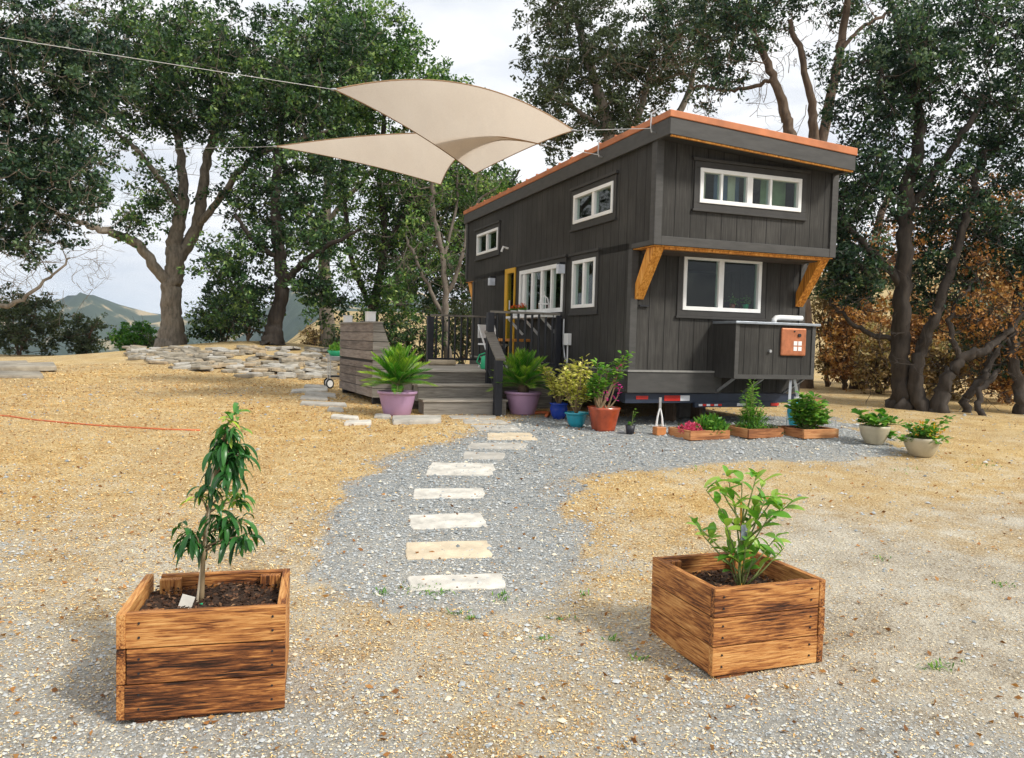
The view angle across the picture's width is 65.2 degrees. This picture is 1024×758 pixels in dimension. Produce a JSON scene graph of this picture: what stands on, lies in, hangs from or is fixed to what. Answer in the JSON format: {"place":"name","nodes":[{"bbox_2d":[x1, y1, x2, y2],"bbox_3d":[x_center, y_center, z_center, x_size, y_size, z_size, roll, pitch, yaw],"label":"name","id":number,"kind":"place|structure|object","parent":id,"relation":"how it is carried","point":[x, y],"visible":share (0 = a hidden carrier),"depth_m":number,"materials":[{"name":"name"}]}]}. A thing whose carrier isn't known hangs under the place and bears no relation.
{"place":"outdoors","nodes":[
{"label":"outdoors","id":0,"kind":"place"},
{"bbox_2d":[0,250,1023,757],"bbox_3d":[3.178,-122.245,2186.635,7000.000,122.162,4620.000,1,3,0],"label":"ground","id":1,"kind":"structure","parent":0,"point":[872,496],"depth_m":4.77,"materials":[{"name":"soil"}]},
{"bbox_2d":[0,371,43,378],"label":"stepping stone","id":2,"kind":"object","parent":1,"relation":"on","point":[23,374],"visible":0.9,"depth_m":13.75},
{"bbox_2d":[0,362,56,370],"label":"stepping stone","id":3,"kind":"object","parent":1,"relation":"on","point":[35,366],"visible":0.96,"depth_m":15.40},
{"bbox_2d":[0,282,71,355],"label":"bush","id":4,"kind":"object","parent":1,"relation":"on","point":[16,334],"visible":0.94,"depth_m":25.85,"materials":[{"name":"green plant"}]},
{"bbox_2d":[0,0,148,324],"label":"oak tree","id":5,"kind":"object","parent":1,"relation":"on","point":[23,176],"visible":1,"depth_m":11.98,"materials":[{"name":"green plant"}]},
{"bbox_2d":[55,310,116,354],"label":"bush","id":6,"kind":"object","parent":1,"relation":"on","point":[81,345],"visible":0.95,"depth_m":26.86,"materials":[{"name":"green plant"}]},
{"bbox_2d":[0,415,199,430],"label":"garden hose","id":7,"kind":"object","parent":1,"relation":"on","point":[100,425],"visible":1,"depth_m":8.53,"materials":[{"name":"orange rubber"}]},
{"bbox_2d":[106,318,157,350],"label":"bush","id":8,"kind":"object","parent":1,"relation":"on","point":[126,336],"visible":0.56,"depth_m":24.19,"materials":[{"name":"green plant"}]},
{"bbox_2d":[128,353,144,359],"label":"flat stone","id":9,"kind":"object","parent":1,"relation":"on","point":[134,356],"visible":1,"depth_m":17.54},
{"bbox_2d":[147,360,167,363],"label":"flat stone","id":10,"kind":"object","parent":1,"relation":"on","point":[157,361],"visible":0.84,"depth_m":16.92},
{"bbox_2d":[1,0,396,346],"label":"oak tree","id":11,"kind":"object","parent":1,"relation":"on","point":[165,44],"visible":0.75,"depth_m":20.45,"materials":[{"name":"green plant"}]},
{"bbox_2d":[191,366,212,369],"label":"flat stone","id":12,"kind":"object","parent":1,"relation":"on","point":[201,367],"visible":1,"depth_m":15.81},
{"bbox_2d":[116,402,289,723],"bbox_3d":[-1.219,0.693,3.253,0.601,1.190,0.524,1,3,-13],"label":"wooden planter","id":13,"kind":"object","parent":1,"relation":"on","point":[202,643],"visible":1,"depth_m":3.06,"materials":[{"name":"brown wood"}]},
{"bbox_2d":[184,270,255,342],"bbox_3d":[-8.066,-1.907,22.343,2.059,2.207,1.935,0,3,-21],"label":"bush","id":14,"kind":"object","parent":1,"relation":"on","point":[210,326],"visible":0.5,"depth_m":22.07,"materials":[{"name":"green plant"}]},
{"bbox_2d":[233,373,254,377],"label":"flat stone","id":15,"kind":"object","parent":1,"relation":"on","point":[249,375],"visible":0.96,"depth_m":15.07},
{"bbox_2d":[225,280,266,340],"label":"bush","id":16,"kind":"object","parent":1,"relation":"on","point":[249,334],"visible":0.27,"depth_m":21.87,"materials":[{"name":"green plant"}]},
{"bbox_2d":[176,24,397,345],"bbox_3d":[-5.571,-4.821,20.402,5.130,8.416,4.290,1,3,0],"label":"oak tree","id":17,"kind":"object","parent":1,"relation":"on","point":[228,267],"visible":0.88,"depth_m":19.70,"materials":[{"name":"green plant"}]},
{"bbox_2d":[279,358,295,361],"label":"flat stone","id":18,"kind":"object","parent":1,"relation":"on","point":[286,360],"visible":0.92,"depth_m":17.64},
{"bbox_2d":[291,387,327,392],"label":"stepping stone","id":19,"kind":"object","parent":1,"relation":"on","point":[304,390],"visible":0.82,"depth_m":12.62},
{"bbox_2d":[298,319,322,345],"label":"bush","id":20,"kind":"object","parent":1,"relation":"on","point":[313,336],"visible":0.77,"depth_m":29.85,"materials":[{"name":"brown plant"}]},
{"bbox_2d":[300,395,327,400],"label":"stepping stone","id":21,"kind":"object","parent":1,"relation":"on","point":[314,398],"visible":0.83,"depth_m":11.46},
{"bbox_2d":[305,372,322,377],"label":"flat stone","id":22,"kind":"object","parent":1,"relation":"on","point":[317,375],"visible":0.71,"depth_m":15.74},
{"bbox_2d":[304,384,327,388],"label":"stepping stone","id":23,"kind":"object","parent":1,"relation":"on","point":[313,386],"visible":0.68,"depth_m":13.31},
{"bbox_2d":[305,391,335,397],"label":"stepping stone","id":24,"kind":"object","parent":1,"relation":"on","point":[315,393],"visible":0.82,"depth_m":12.07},
{"bbox_2d":[300,401,346,406],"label":"stepping stone","id":25,"kind":"object","parent":1,"relation":"on","point":[321,403],"visible":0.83,"depth_m":10.75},
{"bbox_2d":[247,0,405,346],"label":"oak tree","id":26,"kind":"object","parent":1,"relation":"on","point":[329,214],"visible":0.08,"depth_m":29.64,"materials":[{"name":"green plant"}]},
{"bbox_2d":[318,325,339,346],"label":"bush","id":27,"kind":"object","parent":1,"relation":"on","point":[337,333],"visible":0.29,"depth_m":27.98,"materials":[{"name":"green plant"}]},
{"bbox_2d":[324,356,339,388],"bbox_3d":[-2.980,-0.118,13.481,0.335,0.540,0.344,0,3,-20],"label":"grill cart","id":28,"kind":"object","parent":1,"relation":"on","point":[329,382],"visible":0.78,"depth_m":13.31,"materials":[{"name":"metal"}]},
{"bbox_2d":[327,341,339,355],"bbox_3d":[-2.953,-0.512,13.464,0.323,0.248,0.320,1,3,0],"label":"bowl planter","id":29,"kind":"object","parent":28,"relation":"on","point":[333,351],"visible":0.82,"depth_m":13.38,"materials":[{"name":"green plastic"}]},
{"bbox_2d":[327,406,343,411],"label":"stepping stone","id":30,"kind":"object","parent":1,"relation":"on","point":[336,409],"visible":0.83,"depth_m":10.07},
{"bbox_2d":[331,414,358,419],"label":"stepping stone","id":31,"kind":"object","parent":1,"relation":"on","point":[343,417],"visible":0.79,"depth_m":9.36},
{"bbox_2d":[344,420,370,425],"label":"stepping stone","id":32,"kind":"object","parent":1,"relation":"on","point":[356,422],"visible":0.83,"depth_m":8.96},
{"bbox_2d":[339,321,390,403],"bbox_3d":[-2.111,-0.272,11.974,0.523,1.145,2.010,0,3,-25],"label":"bar counter","id":33,"kind":"object","parent":1,"relation":"on","point":[360,342],"visible":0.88,"depth_m":11.53,"materials":[{"name":"grey wood"}]},
{"bbox_2d":[343,315,352,321],"bbox_3d":[-2.581,-0.945,12.580,0.130,0.112,0.190,0,3,-20],"label":"candle box","id":34,"kind":"object","parent":33,"relation":"on","point":[347,318],"visible":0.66,"depth_m":12.50,"materials":[{"name":"white plastic"}]},
{"bbox_2d":[365,311,375,321],"bbox_3d":[-2.008,-0.885,11.354,0.130,0.142,0.190,0,3,-20],"label":"candle box","id":35,"kind":"object","parent":33,"relation":"on","point":[370,315],"visible":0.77,"depth_m":11.27,"materials":[{"name":"white plastic"}]},
{"bbox_2d":[334,303,417,350],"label":"bush","id":36,"kind":"object","parent":1,"relation":"on","point":[391,333],"visible":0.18,"depth_m":17.85,"materials":[{"name":"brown plant"}]},
{"bbox_2d":[374,413,390,418],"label":"stepping stone","id":37,"kind":"object","parent":1,"relation":"on","point":[381,416],"visible":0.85,"depth_m":9.48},
{"bbox_2d":[265,0,509,335],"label":"oak tree","id":38,"kind":"object","parent":1,"relation":"on","point":[402,64],"visible":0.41,"depth_m":23.39,"materials":[{"name":"green plant"}]},
{"bbox_2d":[357,342,435,415],"bbox_3d":[-1.396,-0.007,9.819,0.998,0.904,0.954,1,3,0],"label":"sago palm","id":39,"kind":"object","parent":1,"relation":"on","point":[397,399],"visible":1,"depth_m":9.70,"materials":[{"name":"green plant"}]},
{"bbox_2d":[392,415,440,424],"bbox_3d":[-1.096,0.489,9.334,0.653,0.099,0.451,1,3,-17],"label":"stepping stone","id":40,"kind":"object","parent":1,"relation":"on","point":[414,419],"visible":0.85,"depth_m":9.20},
{"bbox_2d":[388,314,450,362],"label":"bush","id":41,"kind":"object","parent":1,"relation":"on","point":[413,333],"visible":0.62,"depth_m":17.38,"materials":[{"name":"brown plant"}]},
{"bbox_2d":[359,160,510,357],"bbox_3d":[-1.663,-2.769,18.044,3.568,5.411,2.801,1,3,0],"label":"oak tree","id":42,"kind":"object","parent":1,"relation":"on","point":[442,254],"visible":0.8,"depth_m":17.89,"materials":[{"name":"green plant"}]},
{"bbox_2d":[357,160,521,337],"bbox_3d":[-2.082,-3.922,25.727,5.749,7.085,3.801,1,3,0],"label":"oak tree","id":43,"kind":"object","parent":1,"relation":"on","point":[428,301],"visible":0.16,"depth_m":25.29,"materials":[{"name":"green plant"}]},
{"bbox_2d":[409,513,486,529],"bbox_3d":[-0.445,0.994,5.523,0.530,0.066,0.334,1,3,-12],"label":"stepping stone","id":44,"kind":"object","parent":1,"relation":"on","point":[432,521],"visible":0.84,"depth_m":5.50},
{"bbox_2d":[405,540,492,559],"bbox_3d":[-0.388,1.070,4.943,0.557,0.064,0.314,1,3,-13],"label":"stepping stone","id":45,"kind":"object","parent":1,"relation":"on","point":[451,549],"visible":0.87,"depth_m":4.92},
{"bbox_2d":[413,488,484,498],"bbox_3d":[-0.490,0.906,6.236,0.562,0.068,0.299,1,3,-5],"label":"stepping stone","id":46,"kind":"object","parent":1,"relation":"on","point":[430,493],"visible":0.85,"depth_m":6.22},
{"bbox_2d":[439,298,471,363],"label":"bush","id":47,"kind":"object","parent":1,"relation":"on","point":[464,324],"visible":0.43,"depth_m":21.78,"materials":[{"name":"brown plant"}]},
{"bbox_2d":[407,573,505,590],"bbox_3d":[-0.303,1.141,4.430,0.548,0.057,0.221,1,3,-12],"label":"stepping stone","id":48,"kind":"object","parent":1,"relation":"on","point":[495,580],"visible":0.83,"depth_m":4.42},
{"bbox_2d":[426,462,495,475],"bbox_3d":[-0.444,0.808,7.045,0.607,0.082,0.484,1,3,0],"label":"stepping stone","id":49,"kind":"object","parent":1,"relation":"on","point":[442,468],"visible":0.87,"depth_m":7.01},
{"bbox_2d":[449,415,495,418],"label":"stepping stone","id":50,"kind":"object","parent":1,"relation":"on","point":[472,416],"visible":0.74,"depth_m":9.92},
{"bbox_2d":[403,310,561,415],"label":"deck","id":51,"kind":"structure","parent":1,"relation":"on","point":[457,389],"depth_m":10.76,"materials":[{"name":"black paint"}]},
{"bbox_2d":[428,360,455,365],"bbox_3d":[-1.083,-0.254,12.371,0.420,0.087,0.087,0,3,-20],"label":"doormat","id":52,"kind":"object","parent":51,"relation":"on","point":[444,362],"visible":0.95,"depth_m":12.34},
{"bbox_2d":[476,353,484,368],"bbox_3d":[-0.323,-0.266,11.382,0.387,0.250,0.197,-1,4,-41],"label":"watering can","id":53,"kind":"object","parent":51,"relation":"on","point":[482,365],"visible":0.24,"depth_m":11.30,"materials":[{"name":"green plastic"}]},
{"bbox_2d":[478,324,507,367],"bbox_3d":[-0.290,-0.491,12.012,0.324,0.651,0.346,-1,4,-43],"label":"folding chair","id":54,"kind":"object","parent":51,"relation":"on","point":[481,331],"visible":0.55,"depth_m":12.01,"materials":[{"name":"white plastic"}]},
{"bbox_2d":[498,338,529,369],"bbox_3d":[-0.057,-0.371,11.727,0.320,0.440,1.000,0,3,-20],"label":"table","id":55,"kind":"object","parent":51,"relation":"on","point":[520,340],"visible":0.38,"depth_m":11.33,"materials":[{"name":"brown wood"}]},
{"bbox_2d":[463,451,504,459],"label":"stepping stone","id":56,"kind":"object","parent":1,"relation":"on","point":[487,455],"visible":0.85,"depth_m":7.56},
{"bbox_2d":[463,419,508,423],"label":"stepping stone","id":57,"kind":"object","parent":1,"relation":"on","point":[472,421],"visible":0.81,"depth_m":9.52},
{"bbox_2d":[470,425,520,430],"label":"stepping stone","id":58,"kind":"object","parent":1,"relation":"on","point":[478,428],"visible":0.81,"depth_m":9.00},
{"bbox_2d":[467,442,527,449],"bbox_3d":[-0.146,0.686,8.043,0.616,0.066,0.336,1,3,0],"label":"stepping stone","id":59,"kind":"object","parent":1,"relation":"on","point":[495,446],"visible":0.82,"depth_m":8.00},
{"bbox_2d":[0,381,1023,757],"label":"gravel","id":60,"kind":"structure","parent":1,"relation":"on","point":[526,625],"depth_m":4.00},
{"bbox_2d":[0,363,1023,757],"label":"wood chips","id":61,"kind":"object","parent":1,"relation":"on","point":[274,443],"visible":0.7,"depth_m":4.96,"materials":[{"name":"wood chips"},{"name":"gravel"}]},
{"bbox_2d":[0,370,1023,757],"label":"dead leaves","id":62,"kind":"object","parent":1,"relation":"on","point":[634,740],"visible":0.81,"depth_m":3.87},
{"bbox_2d":[487,432,537,440],"bbox_3d":[-0.001,0.628,8.570,0.547,0.068,0.452,1,3,0],"label":"stepping stone","id":63,"kind":"object","parent":1,"relation":"on","point":[504,436],"visible":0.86,"depth_m":8.52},
{"bbox_2d":[487,347,553,414],"bbox_3d":[0.126,0.017,10.499,1.031,0.888,1.018,3,3,33],"label":"sago palm","id":64,"kind":"object","parent":1,"relation":"on","point":[522,399],"visible":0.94,"depth_m":10.39,"materials":[{"name":"green plant"}]},
{"bbox_2d":[534,411,550,417],"bbox_3d":[0.363,0.454,10.427,0.252,0.057,0.394,2,3,9],"label":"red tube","id":65,"kind":"object","parent":1,"relation":"on","point":[547,414],"visible":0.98,"depth_m":10.54,"materials":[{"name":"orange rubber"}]},
{"bbox_2d":[538,358,578,419],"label":"potted shrub","id":66,"kind":"object","parent":1,"relation":"on","point":[558,408],"visible":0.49,"depth_m":10.08,"materials":[{"name":"green plant"}]},
{"bbox_2d":[553,354,593,427],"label":"potted shrub","id":67,"kind":"object","parent":1,"relation":"on","point":[576,417],"visible":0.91,"depth_m":9.36,"materials":[{"name":"green plant"}]},
{"bbox_2d":[585,350,634,431],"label":"potted bougainvillea","id":68,"kind":"object","parent":1,"relation":"on","point":[603,417],"visible":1,"depth_m":9.06,"materials":[{"name":"plant"}]},
{"bbox_2d":[508,0,751,166],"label":"oak tree","id":69,"kind":"object","parent":1,"relation":"on","point":[563,72],"visible":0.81,"depth_m":19.37,"materials":[{"name":"green plant"}]},
{"bbox_2d":[625,408,638,433],"bbox_3d":[1.337,0.468,8.909,0.148,0.291,0.117,1,3,0],"label":"seedling pot","id":70,"kind":"object","parent":1,"relation":"on","point":[630,428],"visible":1,"depth_m":8.88,"materials":[{"name":"black plastic"}]},
{"bbox_2d":[652,397,665,434],"bbox_3d":[1.642,0.412,8.888,0.120,0.418,0.105,0,3,-20],"label":"jack stand","id":71,"kind":"object","parent":1,"relation":"on","point":[659,430],"visible":1,"depth_m":8.86,"materials":[{"name":"white metal"}]},
{"bbox_2d":[463,109,857,424],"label":"tiny house","id":72,"kind":"structure","parent":1,"relation":"on","point":[661,239],"depth_m":9.56,"materials":[{"name":"wood"}]},
{"bbox_2d":[0,37,649,173],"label":"shade sail","id":73,"kind":"object","parent":72,"relation":"attached to","point":[463,124],"visible":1,"depth_m":10.13,"materials":[{"name":"fabric"}]},
{"bbox_2d":[103,133,597,184],"bbox_3d":[-2.786,-3.455,12.976,9.758,0.880,1.994,3,3,28],"label":"shade sail","id":74,"kind":"object","parent":72,"relation":"attached to","point":[415,155],"visible":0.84,"depth_m":12.47,"materials":[{"name":"fabric"}]},
{"bbox_2d":[474,220,500,260],"bbox_3d":[-0.422,-2.439,14.230,0.092,0.585,1.384,0,3,-20],"label":"window","id":75,"kind":"structure","parent":72,"relation":"in","point":[486,230],"depth_m":14.21,"materials":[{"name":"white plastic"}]},
{"bbox_2d":[504,267,515,357],"bbox_3d":[-0.047,-1.041,13.132,0.142,1.540,0.480,0,3,-20],"label":"door","id":76,"kind":"structure","parent":72,"relation":"in","point":[508,272],"depth_m":13.23,"materials":[{"name":"yellow paint"}]},
{"bbox_2d":[518,303,526,315],"bbox_3d":[0.159,-1.053,12.084,0.148,0.206,0.150,1,3,0],"label":"flower pot","id":77,"kind":"object","parent":72,"relation":"on","point":[523,308],"visible":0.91,"depth_m":12.05,"materials":[{"name":"ceramic"}]},
{"bbox_2d":[516,254,567,319],"bbox_3d":[0.434,-1.322,11.879,0.092,0.881,1.920,0,3,-20],"label":"window","id":78,"kind":"structure","parent":72,"relation":"in","point":[543,265],"depth_m":11.80,"materials":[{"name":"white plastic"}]},
{"bbox_2d":[538,291,549,311],"bbox_3d":[0.454,-1.072,11.309,0.160,0.335,0.158,1,3,0],"label":"lantern","id":79,"kind":"object","parent":72,"relation":"on","point":[545,304],"visible":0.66,"depth_m":11.28,"materials":[{"name":"white metal"}]},
{"bbox_2d":[568,248,600,315],"bbox_3d":[0.952,-1.253,10.467,0.092,0.832,0.906,0,3,-20],"label":"window","id":80,"kind":"structure","parent":72,"relation":"in","point":[585,257],"depth_m":10.45,"materials":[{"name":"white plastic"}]},
{"bbox_2d":[569,170,618,232],"bbox_3d":[1.048,-2.243,10.230,0.092,0.584,1.354,0,3,-20],"label":"window","id":81,"kind":"structure","parent":72,"relation":"in","point":[593,187],"depth_m":10.18,"materials":[{"name":"white plastic"}]},
{"bbox_2d":[675,256,766,320],"bbox_3d":[2.541,-1.145,9.689,1.317,0.848,0.092,0,3,-20],"label":"window","id":82,"kind":"structure","parent":72,"relation":"in","point":[683,311],"depth_m":9.67,"materials":[{"name":"white plastic"}]},
{"bbox_2d":[725,293,738,307],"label":"sill plant","id":83,"kind":"object","parent":72,"relation":"on","point":[732,305],"visible":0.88,"depth_m":9.89,"materials":[{"name":"green plant"}]},
{"bbox_2d":[739,297,751,308],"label":"sill plant","id":84,"kind":"object","parent":72,"relation":"on","point":[746,306],"visible":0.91,"depth_m":9.96,"materials":[{"name":"green plant"}]},
{"bbox_2d":[691,157,810,220],"bbox_3d":[2.741,-2.165,9.187,1.597,0.588,0.092,0,3,-20],"label":"window","id":85,"kind":"structure","parent":72,"relation":"in","point":[748,171],"depth_m":9.15,"materials":[{"name":"white plastic"}]},
{"bbox_2d":[665,403,701,421],"bbox_3d":[2.174,0.374,10.137,0.440,0.310,0.240,0,3,-20],"label":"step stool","id":86,"kind":"object","parent":1,"relation":"on","point":[670,411],"visible":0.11,"depth_m":10.10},
{"bbox_2d":[676,403,705,417],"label":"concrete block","id":87,"kind":"structure","parent":1,"relation":"on","point":[683,410],"depth_m":10.44,"materials":[{"name":"grey concrete"}]},
{"bbox_2d":[373,459,1014,671],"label":"weeds","id":88,"kind":"object","parent":1,"relation":"on","point":[929,664],"visible":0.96,"depth_m":4.02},
{"bbox_2d":[668,412,732,439],"bbox_3d":[2.096,0.503,8.827,0.672,0.289,0.497,0,3,-23],"label":"raised bed","id":89,"kind":"object","parent":1,"relation":"on","point":[711,427],"visible":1,"depth_m":8.72,"materials":[{"name":"brown wood"}]},
{"bbox_2d":[650,465,825,678],"bbox_3d":[1.050,0.844,3.746,0.582,0.894,0.539,0,3,-20],"label":"wooden planter","id":90,"kind":"object","parent":1,"relation":"on","point":[748,607],"visible":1,"depth_m":3.59,"materials":[{"name":"brown wood"}]},
{"bbox_2d":[728,379,784,437],"bbox_3d":[2.753,0.317,9.001,0.580,0.648,0.480,0,3,-26],"label":"raised bed","id":91,"kind":"object","parent":1,"relation":"on","point":[751,427],"visible":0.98,"depth_m":8.92,"materials":[{"name":"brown wood"}]},
{"bbox_2d":[609,0,922,388],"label":"oak tree","id":92,"kind":"object","parent":1,"relation":"on","point":[742,15],"visible":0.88,"depth_m":16.75,"materials":[{"name":"green plant"}]},
{"bbox_2d":[786,397,799,424],"bbox_3d":[3.412,0.403,9.580,0.230,0.375,0.230,0,3,-20],"label":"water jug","id":93,"kind":"object","parent":1,"relation":"on","point":[789,416],"visible":0.16,"depth_m":9.54,"materials":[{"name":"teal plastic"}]},
{"bbox_2d":[778,391,838,438],"bbox_3d":[3.368,0.386,9.065,0.601,0.518,0.574,0,3,-23],"label":"raised bed","id":94,"kind":"object","parent":1,"relation":"on","point":[810,418],"visible":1,"depth_m":8.94,"materials":[{"name":"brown wood"}]},
{"bbox_2d":[810,270,848,386],"bbox_3d":[6.878,-1.194,17.473,1.266,2.833,1.095,1,3,0],"label":"dry bush","id":95,"kind":"object","parent":1,"relation":"on","point":[822,305],"visible":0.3,"depth_m":17.34,"materials":[{"name":"brown plant"}]},
{"bbox_2d":[815,296,872,391],"bbox_3d":[6.908,-0.757,16.484,1.312,2.212,1.364,1,3,0],"label":"dry bush","id":96,"kind":"object","parent":1,"relation":"on","point":[842,369],"visible":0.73,"depth_m":16.38,"materials":[{"name":"brown plant"}]},
{"bbox_2d":[830,264,890,348],"bbox_3d":[8.337,-1.325,18.939,1.584,3.061,1.344,1,3,-19],"label":"dry bush","id":97,"kind":"object","parent":1,"relation":"on","point":[887,286],"visible":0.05,"depth_m":18.82,"materials":[{"name":"brown plant"}]},
{"bbox_2d":[851,408,906,444],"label":"potted plant","id":98,"kind":"object","parent":1,"relation":"on","point":[873,431],"visible":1,"depth_m":8.60,"materials":[{"name":"ceramic"}]},
{"bbox_2d":[848,320,910,393],"bbox_3d":[7.164,-0.389,15.515,1.285,1.504,1.261,1,3,0],"label":"dry bush","id":99,"kind":"object","parent":1,"relation":"on","point":[872,362],"visible":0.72,"depth_m":15.40,"materials":[{"name":"brown plant"}]},
{"bbox_2d":[807,0,1023,411],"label":"oak tree","id":100,"kind":"object","parent":1,"relation":"on","point":[910,63],"visible":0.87,"depth_m":12.13,"materials":[{"name":"green plant"}]},
{"bbox_2d":[879,304,954,391],"bbox_3d":[7.949,-0.632,15.749,1.350,2.002,1.269,1,3,0],"label":"dry bush","id":101,"kind":"object","parent":1,"relation":"on","point":[918,330],"visible":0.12,"depth_m":15.62,"materials":[{"name":"brown plant"}]},
{"bbox_2d":[893,415,955,456],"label":"potted plant","id":102,"kind":"object","parent":1,"relation":"on","point":[919,441],"visible":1,"depth_m":8.04,"materials":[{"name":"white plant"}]},
{"bbox_2d":[826,171,1023,389],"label":"oak tree","id":103,"kind":"object","parent":1,"relation":"on","point":[875,317],"visible":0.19,"depth_m":16.74,"materials":[{"name":"brown plant"}]},
{"bbox_2d":[923,323,981,399],"bbox_3d":[7.907,-0.225,14.621,1.226,1.584,1.151,-1,4,-42],"label":"dry bush","id":104,"kind":"object","parent":1,"relation":"on","point":[932,374],"visible":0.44,"depth_m":14.48,"materials":[{"name":"brown plant"}]},
{"bbox_2d":[893,233,1023,415],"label":"oak tree","id":105,"kind":"object","parent":1,"relation":"on","point":[940,398],"visible":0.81,"depth_m":12.03,"materials":[{"name":"brown plant"}]},
{"bbox_2d":[938,284,1011,396],"bbox_3d":[8.973,-0.784,15.472,1.284,2.428,1.160,3,3,31],"label":"dry bush","id":106,"kind":"object","parent":1,"relation":"on","point":[978,295],"visible":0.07,"depth_m":15.36,"materials":[{"name":"brown plant"}]},
{"bbox_2d":[952,265,1017,325],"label":"dry bush","id":107,"kind":"object","parent":1,"relation":"on","point":[989,299],"depth_m":19.83,"materials":[{"name":"brown plant"}]},
{"bbox_2d":[969,320,1023,405],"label":"dry bush","id":108,"kind":"object","parent":1,"relation":"on","point":[996,388],"visible":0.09,"depth_m":13.93,"materials":[{"name":"brown plant"}]},
{"bbox_2d":[970,158,1023,414],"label":"oak tree","id":109,"kind":"object","parent":1,"relation":"on","point":[1017,386],"visible":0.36,"depth_m":12.18,"materials":[{"name":"green plant"}]},
{"bbox_2d":[0,0,1023,316],"label":"sky","id":110,"kind":"structure","parent":0,"point":[477,35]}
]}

